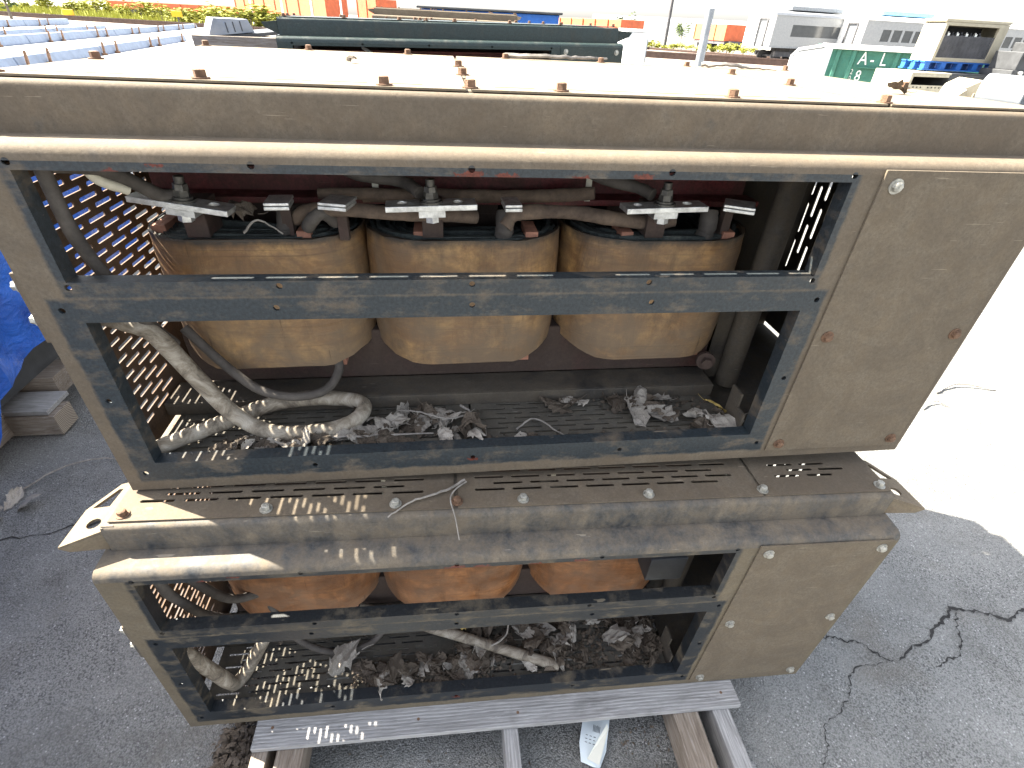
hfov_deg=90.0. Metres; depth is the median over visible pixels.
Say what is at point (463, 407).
twig
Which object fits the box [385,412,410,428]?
dry leaf
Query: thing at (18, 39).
galvanised rail
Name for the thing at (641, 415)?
dry leaf
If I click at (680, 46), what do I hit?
weed bush
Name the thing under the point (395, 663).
dry leaf
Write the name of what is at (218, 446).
dry leaf
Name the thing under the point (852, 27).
end door
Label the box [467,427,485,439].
dry leaf
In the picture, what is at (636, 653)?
dry leaf
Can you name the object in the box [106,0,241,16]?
freight wagon
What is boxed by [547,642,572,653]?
dry leaf
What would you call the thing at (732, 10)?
sky
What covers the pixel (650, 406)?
dry leaf
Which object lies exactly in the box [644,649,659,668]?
dry leaf
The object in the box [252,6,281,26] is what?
weed bush
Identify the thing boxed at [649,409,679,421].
dry leaf
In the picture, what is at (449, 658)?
dry leaf
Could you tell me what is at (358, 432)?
dry leaf
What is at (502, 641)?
dry leaf
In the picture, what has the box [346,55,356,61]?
dry leaf
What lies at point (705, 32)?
steel post
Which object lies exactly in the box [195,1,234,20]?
weed bush
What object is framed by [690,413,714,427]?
dry leaf
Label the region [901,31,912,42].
window
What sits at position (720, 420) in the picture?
dry leaf
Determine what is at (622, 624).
dry leaf
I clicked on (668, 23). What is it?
utility pole
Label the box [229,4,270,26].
weed bush
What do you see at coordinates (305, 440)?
dry leaf
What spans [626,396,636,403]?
dry leaf
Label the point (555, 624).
dry leaf
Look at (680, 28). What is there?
tree
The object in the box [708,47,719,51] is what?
weed bush
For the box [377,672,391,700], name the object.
dry leaf
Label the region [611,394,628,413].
dry leaf
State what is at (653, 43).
weed bush
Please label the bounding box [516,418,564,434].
twig
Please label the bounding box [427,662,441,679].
dry leaf
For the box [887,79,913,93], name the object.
dry leaf
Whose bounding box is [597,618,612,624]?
dry leaf
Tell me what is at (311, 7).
white pole
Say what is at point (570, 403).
dry leaf
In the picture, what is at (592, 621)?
dry leaf
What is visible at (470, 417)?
dry leaf
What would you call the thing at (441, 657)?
dry leaf
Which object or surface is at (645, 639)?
dry leaf
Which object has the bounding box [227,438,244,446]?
dry leaf
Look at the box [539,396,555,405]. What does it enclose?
dry leaf
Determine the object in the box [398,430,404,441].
dry leaf
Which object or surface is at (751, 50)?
weed bush
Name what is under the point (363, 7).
freight wagon
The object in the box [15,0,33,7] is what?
weed bush
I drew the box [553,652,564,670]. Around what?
dry leaf
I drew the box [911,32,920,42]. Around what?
window
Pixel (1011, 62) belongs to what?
machinery frame
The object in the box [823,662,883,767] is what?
pavement crack
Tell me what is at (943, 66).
blue pallet
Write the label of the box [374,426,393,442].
dry leaf
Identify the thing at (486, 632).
dry leaf
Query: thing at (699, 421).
dry leaf
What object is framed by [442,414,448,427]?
dry leaf
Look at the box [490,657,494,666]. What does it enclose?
dry leaf
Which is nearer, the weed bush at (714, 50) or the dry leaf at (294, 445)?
the dry leaf at (294, 445)
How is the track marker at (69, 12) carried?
on the track bed
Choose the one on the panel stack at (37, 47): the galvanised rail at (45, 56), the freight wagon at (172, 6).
the galvanised rail at (45, 56)
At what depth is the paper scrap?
1.43 m
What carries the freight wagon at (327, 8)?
on the ground
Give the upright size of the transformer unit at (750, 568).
0.719 m
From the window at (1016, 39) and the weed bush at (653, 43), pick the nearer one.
the window at (1016, 39)
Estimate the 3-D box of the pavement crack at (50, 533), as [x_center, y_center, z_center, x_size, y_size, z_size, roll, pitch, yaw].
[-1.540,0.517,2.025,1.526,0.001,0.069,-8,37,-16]
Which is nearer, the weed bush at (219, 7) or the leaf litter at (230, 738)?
the leaf litter at (230, 738)
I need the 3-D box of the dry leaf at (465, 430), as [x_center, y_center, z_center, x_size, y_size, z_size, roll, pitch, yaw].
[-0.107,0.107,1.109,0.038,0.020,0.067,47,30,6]
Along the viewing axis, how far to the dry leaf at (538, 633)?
1.50 m
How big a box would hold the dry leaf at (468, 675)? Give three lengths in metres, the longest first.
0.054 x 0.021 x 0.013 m
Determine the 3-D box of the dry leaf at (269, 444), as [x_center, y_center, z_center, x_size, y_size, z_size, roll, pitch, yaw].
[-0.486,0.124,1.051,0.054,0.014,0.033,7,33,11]
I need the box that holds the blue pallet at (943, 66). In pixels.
[898,59,989,71]
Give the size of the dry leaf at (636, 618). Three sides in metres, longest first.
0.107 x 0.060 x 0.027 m
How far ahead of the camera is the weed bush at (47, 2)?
73.40 m
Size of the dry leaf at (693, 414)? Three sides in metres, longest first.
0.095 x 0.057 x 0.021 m
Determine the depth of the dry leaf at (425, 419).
1.12 m
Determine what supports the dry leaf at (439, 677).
on the transformer unit at (750, 568)
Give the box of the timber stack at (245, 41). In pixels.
[191,34,277,47]
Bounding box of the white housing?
[787,44,833,75]
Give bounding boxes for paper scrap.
[579,720,608,767]
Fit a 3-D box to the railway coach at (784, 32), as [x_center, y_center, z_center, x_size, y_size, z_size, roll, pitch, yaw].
[25.707,-26.251,38.862,17.090,3.291,3.040,-8,37,-15]
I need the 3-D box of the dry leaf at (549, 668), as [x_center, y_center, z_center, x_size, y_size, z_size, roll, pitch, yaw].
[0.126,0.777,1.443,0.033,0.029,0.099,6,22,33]
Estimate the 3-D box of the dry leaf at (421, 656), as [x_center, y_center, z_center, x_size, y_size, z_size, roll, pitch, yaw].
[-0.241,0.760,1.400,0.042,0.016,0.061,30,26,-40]
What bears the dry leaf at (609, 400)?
on the transformer unit at (458, 222)
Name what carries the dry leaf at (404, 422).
on the transformer unit at (458, 222)
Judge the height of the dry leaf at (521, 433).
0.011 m
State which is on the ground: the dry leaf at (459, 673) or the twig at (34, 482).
the twig at (34, 482)
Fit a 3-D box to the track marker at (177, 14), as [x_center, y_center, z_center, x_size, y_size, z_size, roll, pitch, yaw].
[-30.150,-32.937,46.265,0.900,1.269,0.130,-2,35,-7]
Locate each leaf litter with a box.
[204,645,277,767]
[234,396,710,449]
[278,618,660,688]
[349,725,669,766]
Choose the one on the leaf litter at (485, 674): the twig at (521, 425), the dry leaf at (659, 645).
the dry leaf at (659, 645)
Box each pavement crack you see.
[0,500,194,540]
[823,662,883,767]
[824,635,889,660]
[891,606,1023,660]
[937,613,962,666]
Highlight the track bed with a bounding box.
[0,16,782,69]
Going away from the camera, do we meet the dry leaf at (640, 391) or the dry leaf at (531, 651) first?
the dry leaf at (640, 391)
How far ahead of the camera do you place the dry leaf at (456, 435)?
1.10 m
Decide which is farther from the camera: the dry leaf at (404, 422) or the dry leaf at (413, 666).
the dry leaf at (413, 666)
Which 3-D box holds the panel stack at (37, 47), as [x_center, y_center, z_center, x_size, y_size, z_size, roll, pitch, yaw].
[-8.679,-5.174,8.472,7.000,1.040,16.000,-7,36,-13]
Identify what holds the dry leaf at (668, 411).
on the transformer unit at (458, 222)
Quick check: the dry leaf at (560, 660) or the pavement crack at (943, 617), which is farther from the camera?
the pavement crack at (943, 617)
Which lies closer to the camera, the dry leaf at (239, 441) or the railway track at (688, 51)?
the dry leaf at (239, 441)
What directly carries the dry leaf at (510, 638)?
on the leaf litter at (485, 674)
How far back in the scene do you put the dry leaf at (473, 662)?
1.40 m
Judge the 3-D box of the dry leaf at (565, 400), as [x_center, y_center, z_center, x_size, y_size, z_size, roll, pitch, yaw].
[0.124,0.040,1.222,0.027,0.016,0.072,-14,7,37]
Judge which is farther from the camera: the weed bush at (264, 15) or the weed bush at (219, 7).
the weed bush at (219, 7)
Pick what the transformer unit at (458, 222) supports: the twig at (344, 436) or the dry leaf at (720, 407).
the dry leaf at (720, 407)
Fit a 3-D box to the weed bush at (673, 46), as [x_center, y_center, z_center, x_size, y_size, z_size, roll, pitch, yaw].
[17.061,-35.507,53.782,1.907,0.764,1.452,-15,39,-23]
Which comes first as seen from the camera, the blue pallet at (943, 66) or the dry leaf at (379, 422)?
the dry leaf at (379, 422)
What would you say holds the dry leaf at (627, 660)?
on the leaf litter at (485, 674)
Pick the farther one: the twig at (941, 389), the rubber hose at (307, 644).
the twig at (941, 389)
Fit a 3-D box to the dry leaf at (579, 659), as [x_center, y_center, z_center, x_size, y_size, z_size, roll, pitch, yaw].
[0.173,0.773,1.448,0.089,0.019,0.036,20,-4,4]
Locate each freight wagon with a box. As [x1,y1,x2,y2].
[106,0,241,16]
[234,0,348,16]
[356,0,396,17]
[559,17,644,32]
[693,24,746,49]
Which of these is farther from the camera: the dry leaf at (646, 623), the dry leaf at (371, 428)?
the dry leaf at (646, 623)
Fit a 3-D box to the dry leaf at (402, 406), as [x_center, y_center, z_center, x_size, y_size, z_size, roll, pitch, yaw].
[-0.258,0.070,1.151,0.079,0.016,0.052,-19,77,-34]
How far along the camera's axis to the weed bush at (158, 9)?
61.38 m
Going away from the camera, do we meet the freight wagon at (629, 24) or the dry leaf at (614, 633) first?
the dry leaf at (614, 633)
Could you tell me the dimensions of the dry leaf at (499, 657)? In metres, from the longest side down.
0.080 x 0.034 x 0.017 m
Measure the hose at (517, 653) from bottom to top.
0.089 m
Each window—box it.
[790,25,840,38]
[879,30,891,41]
[890,30,901,42]
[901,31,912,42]
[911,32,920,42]
[1001,37,1012,47]
[1010,37,1021,47]
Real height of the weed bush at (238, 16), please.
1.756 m
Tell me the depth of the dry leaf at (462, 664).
1.41 m
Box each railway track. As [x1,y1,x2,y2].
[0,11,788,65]
[647,47,789,58]
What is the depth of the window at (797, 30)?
36.40 m
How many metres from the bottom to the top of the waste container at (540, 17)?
1.824 m
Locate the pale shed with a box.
[558,14,747,36]
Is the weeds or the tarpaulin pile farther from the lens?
the weeds
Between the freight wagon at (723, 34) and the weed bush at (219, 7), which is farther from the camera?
the weed bush at (219, 7)
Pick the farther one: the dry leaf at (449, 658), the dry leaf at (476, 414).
the dry leaf at (449, 658)
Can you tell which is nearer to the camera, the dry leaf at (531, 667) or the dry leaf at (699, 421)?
the dry leaf at (699, 421)
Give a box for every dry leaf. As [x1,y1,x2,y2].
[0,486,23,510]
[17,494,40,510]
[208,441,226,450]
[222,445,251,449]
[223,435,232,449]
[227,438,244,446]
[228,199,266,220]
[241,439,254,448]
[249,435,261,441]
[253,438,265,448]
[264,439,285,447]
[267,437,279,447]
[273,426,310,446]
[288,443,301,446]
[289,439,307,445]
[310,431,334,445]
[328,638,373,676]
[331,425,358,441]
[341,434,355,440]
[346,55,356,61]
[348,659,375,675]
[349,425,369,443]
[352,427,375,443]
[353,429,371,438]
[356,656,373,675]
[357,424,376,432]
[358,673,380,686]
[373,417,392,429]
[373,670,385,687]
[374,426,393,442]
[374,660,386,673]
[376,431,397,449]
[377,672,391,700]
[378,427,388,437]
[382,665,388,675]
[383,674,399,688]
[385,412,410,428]
[387,650,410,681]
[393,654,409,675]
[394,401,409,417]
[394,420,408,428]
[396,662,418,679]
[398,417,428,436]
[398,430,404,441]
[400,672,414,686]
[409,411,423,425]
[410,409,431,431]
[413,401,426,414]
[414,418,423,439]
[415,651,427,672]
[417,398,439,423]
[417,650,439,676]
[426,652,446,663]
[426,665,442,679]
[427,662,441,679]
[428,411,445,418]
[428,663,442,670]
[432,413,451,428]
[432,674,452,681]
[435,407,454,413]
[437,426,453,439]
[441,409,473,420]
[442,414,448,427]
[442,662,452,670]
[443,665,465,685]
[445,653,454,662]
[449,642,470,653]
[450,425,459,433]
[451,652,460,667]
[453,433,460,438]
[456,423,470,438]
[458,653,468,672]
[461,411,486,432]
[463,407,479,420]
[464,671,473,678]
[465,648,482,671]
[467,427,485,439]
[470,627,481,635]
[475,646,485,658]
[480,651,490,673]
[482,626,492,638]
[489,651,505,661]
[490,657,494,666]
[494,635,507,644]
[503,632,516,646]
[511,625,534,638]
[514,431,526,436]
[518,624,527,635]
[522,639,534,655]
[522,661,536,671]
[524,636,550,648]
[528,624,545,637]
[529,623,545,629]
[536,622,555,635]
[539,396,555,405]
[539,638,553,654]
[544,653,556,670]
[546,396,572,413]
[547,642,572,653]
[551,622,560,630]
[551,633,561,656]
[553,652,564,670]
[556,621,573,645]
[556,653,564,670]
[557,621,571,646]
[559,394,586,407]
[559,641,567,657]
[560,396,572,402]
[564,655,585,663]
[567,643,576,652]
[568,622,575,650]
[572,399,588,405]
[579,645,589,666]
[585,619,602,624]
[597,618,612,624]
[602,392,619,405]
[602,624,632,644]
[610,633,637,651]
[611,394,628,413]
[614,617,622,623]
[615,617,634,622]
[619,619,628,626]
[622,653,634,665]
[623,619,635,654]
[624,389,649,426]
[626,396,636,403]
[628,615,648,623]
[628,623,634,634]
[628,637,641,664]
[630,633,643,652]
[632,390,655,400]
[632,624,651,633]
[634,385,646,404]
[639,616,651,636]
[639,618,648,629]
[641,633,661,652]
[642,641,655,652]
[643,401,666,422]
[644,405,677,421]
[644,628,663,656]
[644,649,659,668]
[645,631,657,657]
[646,404,665,413]
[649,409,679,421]
[653,393,676,399]
[682,411,703,417]
[688,408,712,425]
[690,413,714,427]
[694,415,709,427]
[699,395,726,412]
[702,409,716,416]
[703,413,707,431]
[710,412,746,427]
[711,406,725,415]
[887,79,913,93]
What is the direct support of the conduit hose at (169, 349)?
on the transformer unit at (458, 222)
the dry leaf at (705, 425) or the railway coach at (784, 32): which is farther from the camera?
the railway coach at (784, 32)
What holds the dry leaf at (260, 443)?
on the transformer unit at (458, 222)
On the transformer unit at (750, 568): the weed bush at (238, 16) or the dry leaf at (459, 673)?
the dry leaf at (459, 673)
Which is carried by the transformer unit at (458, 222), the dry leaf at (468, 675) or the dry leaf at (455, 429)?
the dry leaf at (455, 429)
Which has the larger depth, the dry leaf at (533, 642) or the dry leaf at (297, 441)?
the dry leaf at (533, 642)
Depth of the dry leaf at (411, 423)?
1.12 m
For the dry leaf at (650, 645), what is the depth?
1.48 m
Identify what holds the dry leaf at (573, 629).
on the leaf litter at (485, 674)
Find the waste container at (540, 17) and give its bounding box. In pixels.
[416,5,562,23]
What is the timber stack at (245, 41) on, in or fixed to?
on the ground
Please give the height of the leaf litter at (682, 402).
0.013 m
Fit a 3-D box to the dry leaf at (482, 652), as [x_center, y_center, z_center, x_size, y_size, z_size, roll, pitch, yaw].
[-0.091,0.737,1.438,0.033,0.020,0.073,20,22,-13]
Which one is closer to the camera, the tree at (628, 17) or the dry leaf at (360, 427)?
the dry leaf at (360, 427)
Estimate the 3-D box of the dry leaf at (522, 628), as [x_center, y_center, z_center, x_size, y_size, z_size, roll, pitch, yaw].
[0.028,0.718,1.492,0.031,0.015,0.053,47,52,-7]
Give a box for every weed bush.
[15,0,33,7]
[36,0,56,9]
[60,0,84,11]
[76,0,114,12]
[113,2,131,16]
[124,1,153,17]
[144,4,175,19]
[163,7,189,21]
[184,8,207,22]
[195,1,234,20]
[199,6,222,11]
[218,8,252,24]
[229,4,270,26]
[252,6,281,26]
[648,39,661,47]
[668,43,680,48]
[678,43,686,48]
[684,43,695,49]
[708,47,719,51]
[717,42,737,52]
[732,43,745,51]
[739,47,757,54]
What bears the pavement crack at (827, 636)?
on the ground
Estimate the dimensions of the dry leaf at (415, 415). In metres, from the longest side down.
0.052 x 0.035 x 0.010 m
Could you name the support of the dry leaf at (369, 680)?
on the transformer unit at (750, 568)
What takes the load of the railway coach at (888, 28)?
on the railway track at (688, 51)
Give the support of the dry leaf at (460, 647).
on the transformer unit at (750, 568)
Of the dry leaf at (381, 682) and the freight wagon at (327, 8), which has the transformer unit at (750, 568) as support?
the dry leaf at (381, 682)
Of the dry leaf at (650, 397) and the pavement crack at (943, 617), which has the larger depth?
the pavement crack at (943, 617)
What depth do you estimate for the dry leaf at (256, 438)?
1.06 m
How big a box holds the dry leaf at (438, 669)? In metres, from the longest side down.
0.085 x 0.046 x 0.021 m
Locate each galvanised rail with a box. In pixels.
[0,18,70,26]
[0,23,106,34]
[0,23,197,46]
[0,33,186,67]
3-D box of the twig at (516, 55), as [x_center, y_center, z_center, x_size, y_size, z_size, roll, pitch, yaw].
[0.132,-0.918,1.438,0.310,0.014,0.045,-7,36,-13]
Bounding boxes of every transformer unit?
[0,40,1023,489]
[58,366,924,726]
[261,13,631,62]
[368,6,520,22]
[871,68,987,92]
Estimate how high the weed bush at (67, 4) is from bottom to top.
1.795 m
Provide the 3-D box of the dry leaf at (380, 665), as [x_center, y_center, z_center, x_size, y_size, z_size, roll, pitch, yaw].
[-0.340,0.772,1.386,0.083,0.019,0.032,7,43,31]
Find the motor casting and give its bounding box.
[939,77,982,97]
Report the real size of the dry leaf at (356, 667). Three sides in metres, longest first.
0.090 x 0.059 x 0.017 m
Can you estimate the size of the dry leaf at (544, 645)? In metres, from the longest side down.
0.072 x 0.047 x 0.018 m
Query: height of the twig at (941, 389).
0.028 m
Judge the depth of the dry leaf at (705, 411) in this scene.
1.19 m
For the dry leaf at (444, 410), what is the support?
on the transformer unit at (458, 222)
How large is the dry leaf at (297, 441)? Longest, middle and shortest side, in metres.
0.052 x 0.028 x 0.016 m
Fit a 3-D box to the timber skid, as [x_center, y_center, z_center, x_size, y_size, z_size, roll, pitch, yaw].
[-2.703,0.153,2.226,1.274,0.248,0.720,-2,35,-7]
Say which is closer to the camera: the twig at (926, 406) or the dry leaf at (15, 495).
the dry leaf at (15, 495)
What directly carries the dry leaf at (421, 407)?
on the transformer unit at (458, 222)
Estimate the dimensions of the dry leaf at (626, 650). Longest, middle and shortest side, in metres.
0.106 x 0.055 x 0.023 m
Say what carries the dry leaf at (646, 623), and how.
on the leaf litter at (485, 674)
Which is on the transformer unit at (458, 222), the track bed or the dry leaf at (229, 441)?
the dry leaf at (229, 441)
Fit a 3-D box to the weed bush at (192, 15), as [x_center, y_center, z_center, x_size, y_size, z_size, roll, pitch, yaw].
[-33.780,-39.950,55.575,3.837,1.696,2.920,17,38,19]
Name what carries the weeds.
on the ground
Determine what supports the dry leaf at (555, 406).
on the transformer unit at (458, 222)
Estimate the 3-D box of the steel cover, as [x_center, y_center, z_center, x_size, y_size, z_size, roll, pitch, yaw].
[-1.717,-2.234,3.195,0.470,0.107,0.460,-22,42,-22]
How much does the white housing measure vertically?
1.557 m
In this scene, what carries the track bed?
on the ground
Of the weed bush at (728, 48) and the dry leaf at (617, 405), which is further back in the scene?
the weed bush at (728, 48)
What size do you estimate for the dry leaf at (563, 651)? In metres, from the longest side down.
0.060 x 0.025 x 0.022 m
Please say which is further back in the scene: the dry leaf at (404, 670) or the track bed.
the track bed
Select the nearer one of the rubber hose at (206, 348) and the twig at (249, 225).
the twig at (249, 225)
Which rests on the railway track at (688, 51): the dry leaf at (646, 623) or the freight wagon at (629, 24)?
the freight wagon at (629, 24)
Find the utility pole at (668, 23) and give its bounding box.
[663,0,673,45]
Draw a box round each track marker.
[62,9,73,15]
[171,11,182,21]
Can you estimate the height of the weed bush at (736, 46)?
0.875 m
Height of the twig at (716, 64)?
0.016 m
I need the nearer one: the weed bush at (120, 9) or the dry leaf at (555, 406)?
the dry leaf at (555, 406)
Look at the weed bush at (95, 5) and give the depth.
71.44 m
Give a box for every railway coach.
[742,6,844,58]
[836,11,1023,50]
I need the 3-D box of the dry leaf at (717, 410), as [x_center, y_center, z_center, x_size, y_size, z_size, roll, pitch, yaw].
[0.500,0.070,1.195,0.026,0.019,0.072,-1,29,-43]
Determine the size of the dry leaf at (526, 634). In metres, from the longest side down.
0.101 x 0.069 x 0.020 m
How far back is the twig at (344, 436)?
1.08 m
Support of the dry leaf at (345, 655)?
on the transformer unit at (750, 568)
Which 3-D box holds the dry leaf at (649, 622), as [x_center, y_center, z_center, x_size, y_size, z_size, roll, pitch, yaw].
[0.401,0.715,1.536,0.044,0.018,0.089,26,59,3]
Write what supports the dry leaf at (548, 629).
on the leaf litter at (485, 674)
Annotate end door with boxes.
[755,19,767,44]
[844,24,856,43]
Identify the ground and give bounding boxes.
[0,0,1023,767]
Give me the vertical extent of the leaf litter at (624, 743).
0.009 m
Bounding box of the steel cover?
[203,17,277,36]
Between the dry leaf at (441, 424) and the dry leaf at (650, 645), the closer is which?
the dry leaf at (441, 424)
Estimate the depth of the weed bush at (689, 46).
54.09 m
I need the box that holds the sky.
[71,0,1023,24]
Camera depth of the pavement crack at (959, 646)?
1.72 m
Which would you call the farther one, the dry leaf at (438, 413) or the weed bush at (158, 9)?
the weed bush at (158, 9)
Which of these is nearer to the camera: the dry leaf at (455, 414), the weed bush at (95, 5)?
the dry leaf at (455, 414)
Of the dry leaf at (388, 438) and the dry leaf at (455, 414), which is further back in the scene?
the dry leaf at (455, 414)
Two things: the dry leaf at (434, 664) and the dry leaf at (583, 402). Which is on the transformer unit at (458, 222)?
the dry leaf at (583, 402)
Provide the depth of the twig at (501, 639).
1.44 m
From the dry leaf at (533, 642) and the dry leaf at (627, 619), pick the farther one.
the dry leaf at (627, 619)
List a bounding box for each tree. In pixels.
[0,0,17,18]
[616,11,635,19]
[673,20,691,42]
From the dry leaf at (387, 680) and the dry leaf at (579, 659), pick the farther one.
the dry leaf at (579, 659)
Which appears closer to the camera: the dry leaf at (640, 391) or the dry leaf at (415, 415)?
the dry leaf at (415, 415)
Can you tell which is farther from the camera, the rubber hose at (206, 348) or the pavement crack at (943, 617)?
the pavement crack at (943, 617)
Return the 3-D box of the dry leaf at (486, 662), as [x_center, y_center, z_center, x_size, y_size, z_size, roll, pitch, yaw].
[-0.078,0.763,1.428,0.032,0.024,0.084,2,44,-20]
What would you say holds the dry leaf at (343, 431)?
on the transformer unit at (458, 222)
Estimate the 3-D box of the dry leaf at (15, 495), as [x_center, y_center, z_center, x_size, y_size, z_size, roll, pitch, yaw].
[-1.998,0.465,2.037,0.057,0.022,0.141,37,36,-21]
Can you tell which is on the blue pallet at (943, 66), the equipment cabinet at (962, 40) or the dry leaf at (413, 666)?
the equipment cabinet at (962, 40)
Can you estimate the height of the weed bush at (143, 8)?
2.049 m
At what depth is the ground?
1.68 m
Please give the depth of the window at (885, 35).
35.75 m
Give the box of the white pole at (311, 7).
[309,0,313,15]
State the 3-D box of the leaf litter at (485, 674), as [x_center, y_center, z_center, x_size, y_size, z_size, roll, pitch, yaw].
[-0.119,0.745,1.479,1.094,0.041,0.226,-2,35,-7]
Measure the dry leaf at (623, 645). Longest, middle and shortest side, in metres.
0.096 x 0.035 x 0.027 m
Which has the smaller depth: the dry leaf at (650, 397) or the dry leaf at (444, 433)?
the dry leaf at (444, 433)
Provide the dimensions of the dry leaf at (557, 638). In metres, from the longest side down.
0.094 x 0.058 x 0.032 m
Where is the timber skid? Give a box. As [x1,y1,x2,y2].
[0,359,77,447]
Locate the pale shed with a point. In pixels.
(655, 25)
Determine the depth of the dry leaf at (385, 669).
1.37 m
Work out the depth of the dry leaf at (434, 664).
1.40 m
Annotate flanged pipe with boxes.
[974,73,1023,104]
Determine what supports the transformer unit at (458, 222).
on the transformer unit at (750, 568)
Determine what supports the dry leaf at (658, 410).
on the transformer unit at (458, 222)
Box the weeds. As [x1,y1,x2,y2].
[0,2,270,24]
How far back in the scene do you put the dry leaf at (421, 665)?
1.39 m
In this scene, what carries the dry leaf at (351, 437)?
on the transformer unit at (458, 222)
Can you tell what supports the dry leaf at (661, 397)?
on the transformer unit at (458, 222)
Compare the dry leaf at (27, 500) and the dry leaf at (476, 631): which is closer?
the dry leaf at (476, 631)
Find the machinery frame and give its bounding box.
[979,42,1023,75]
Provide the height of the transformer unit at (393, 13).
0.719 m
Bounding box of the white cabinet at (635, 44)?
[617,28,649,63]
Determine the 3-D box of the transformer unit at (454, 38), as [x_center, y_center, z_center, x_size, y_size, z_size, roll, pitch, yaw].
[-0.363,-1.679,2.968,1.773,0.719,0.973,-8,37,-13]
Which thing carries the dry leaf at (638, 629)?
on the leaf litter at (485, 674)
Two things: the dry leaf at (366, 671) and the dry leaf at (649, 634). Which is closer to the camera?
the dry leaf at (366, 671)
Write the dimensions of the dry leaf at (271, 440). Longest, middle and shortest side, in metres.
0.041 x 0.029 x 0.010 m
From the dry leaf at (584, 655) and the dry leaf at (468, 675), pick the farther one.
the dry leaf at (584, 655)
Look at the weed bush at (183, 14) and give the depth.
57.84 m
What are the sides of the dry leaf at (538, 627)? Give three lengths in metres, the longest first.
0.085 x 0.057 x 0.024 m
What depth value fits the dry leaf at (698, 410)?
1.19 m
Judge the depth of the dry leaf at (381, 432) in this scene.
1.08 m
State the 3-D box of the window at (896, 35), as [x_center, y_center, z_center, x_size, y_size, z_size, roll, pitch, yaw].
[26.977,-24.419,35.977,0.740,0.684,0.020,-7,36,-13]
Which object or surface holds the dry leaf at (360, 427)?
on the transformer unit at (458, 222)
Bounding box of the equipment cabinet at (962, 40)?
[910,18,1012,63]
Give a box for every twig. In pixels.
[23,457,114,489]
[243,219,283,233]
[331,432,432,438]
[388,479,466,539]
[398,404,469,419]
[491,625,508,645]
[507,53,606,59]
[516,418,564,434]
[701,62,776,70]
[922,400,948,409]
[935,383,995,393]
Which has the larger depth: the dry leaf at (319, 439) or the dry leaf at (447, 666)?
the dry leaf at (447, 666)
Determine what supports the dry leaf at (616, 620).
on the leaf litter at (485, 674)
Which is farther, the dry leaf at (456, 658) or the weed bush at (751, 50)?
the weed bush at (751, 50)
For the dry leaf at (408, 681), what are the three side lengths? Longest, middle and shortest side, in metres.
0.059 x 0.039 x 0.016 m
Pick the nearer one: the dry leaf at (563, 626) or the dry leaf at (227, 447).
the dry leaf at (227, 447)
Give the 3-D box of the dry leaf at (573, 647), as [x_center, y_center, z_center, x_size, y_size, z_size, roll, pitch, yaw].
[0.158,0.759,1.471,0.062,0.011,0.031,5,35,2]
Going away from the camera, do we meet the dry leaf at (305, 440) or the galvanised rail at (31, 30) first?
the dry leaf at (305, 440)
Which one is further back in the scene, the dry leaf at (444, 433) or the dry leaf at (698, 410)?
the dry leaf at (698, 410)
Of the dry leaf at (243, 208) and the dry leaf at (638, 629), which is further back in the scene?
the dry leaf at (638, 629)
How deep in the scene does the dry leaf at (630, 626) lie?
1.52 m
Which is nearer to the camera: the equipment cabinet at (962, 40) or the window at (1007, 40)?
the equipment cabinet at (962, 40)
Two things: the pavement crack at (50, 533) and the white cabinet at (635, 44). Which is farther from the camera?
the white cabinet at (635, 44)
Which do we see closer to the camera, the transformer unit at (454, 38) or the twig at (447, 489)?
the twig at (447, 489)
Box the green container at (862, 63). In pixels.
[818,43,984,82]
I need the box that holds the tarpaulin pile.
[0,174,151,442]
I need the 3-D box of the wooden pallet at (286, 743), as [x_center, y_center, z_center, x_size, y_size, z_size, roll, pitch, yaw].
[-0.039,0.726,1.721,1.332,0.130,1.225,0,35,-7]
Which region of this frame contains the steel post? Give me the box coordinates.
[695,7,714,66]
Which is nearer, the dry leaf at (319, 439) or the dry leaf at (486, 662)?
the dry leaf at (319, 439)
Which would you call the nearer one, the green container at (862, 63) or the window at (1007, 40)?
the green container at (862, 63)
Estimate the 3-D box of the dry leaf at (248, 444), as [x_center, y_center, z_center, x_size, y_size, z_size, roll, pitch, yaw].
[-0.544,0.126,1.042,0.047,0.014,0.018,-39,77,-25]
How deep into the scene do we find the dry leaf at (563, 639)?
1.47 m
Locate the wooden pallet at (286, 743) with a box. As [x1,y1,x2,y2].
[248,617,755,767]
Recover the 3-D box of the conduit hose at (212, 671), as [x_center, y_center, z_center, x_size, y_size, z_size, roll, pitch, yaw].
[-0.685,0.658,1.323,0.053,0.260,0.280,23,40,26]
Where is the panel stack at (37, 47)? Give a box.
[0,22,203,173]
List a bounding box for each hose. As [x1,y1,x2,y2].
[100,322,371,452]
[180,325,343,400]
[185,642,269,690]
[268,602,392,655]
[360,602,558,671]
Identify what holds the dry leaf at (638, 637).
on the leaf litter at (485, 674)
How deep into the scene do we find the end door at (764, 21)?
36.40 m
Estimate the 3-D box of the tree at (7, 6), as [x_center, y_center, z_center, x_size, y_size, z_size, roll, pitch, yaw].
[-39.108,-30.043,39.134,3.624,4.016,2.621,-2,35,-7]
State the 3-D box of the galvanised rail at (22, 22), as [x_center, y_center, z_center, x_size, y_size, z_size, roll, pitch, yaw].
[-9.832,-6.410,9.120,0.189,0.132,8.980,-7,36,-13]
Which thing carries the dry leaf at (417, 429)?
on the transformer unit at (458, 222)
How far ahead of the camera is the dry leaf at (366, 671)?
1.38 m

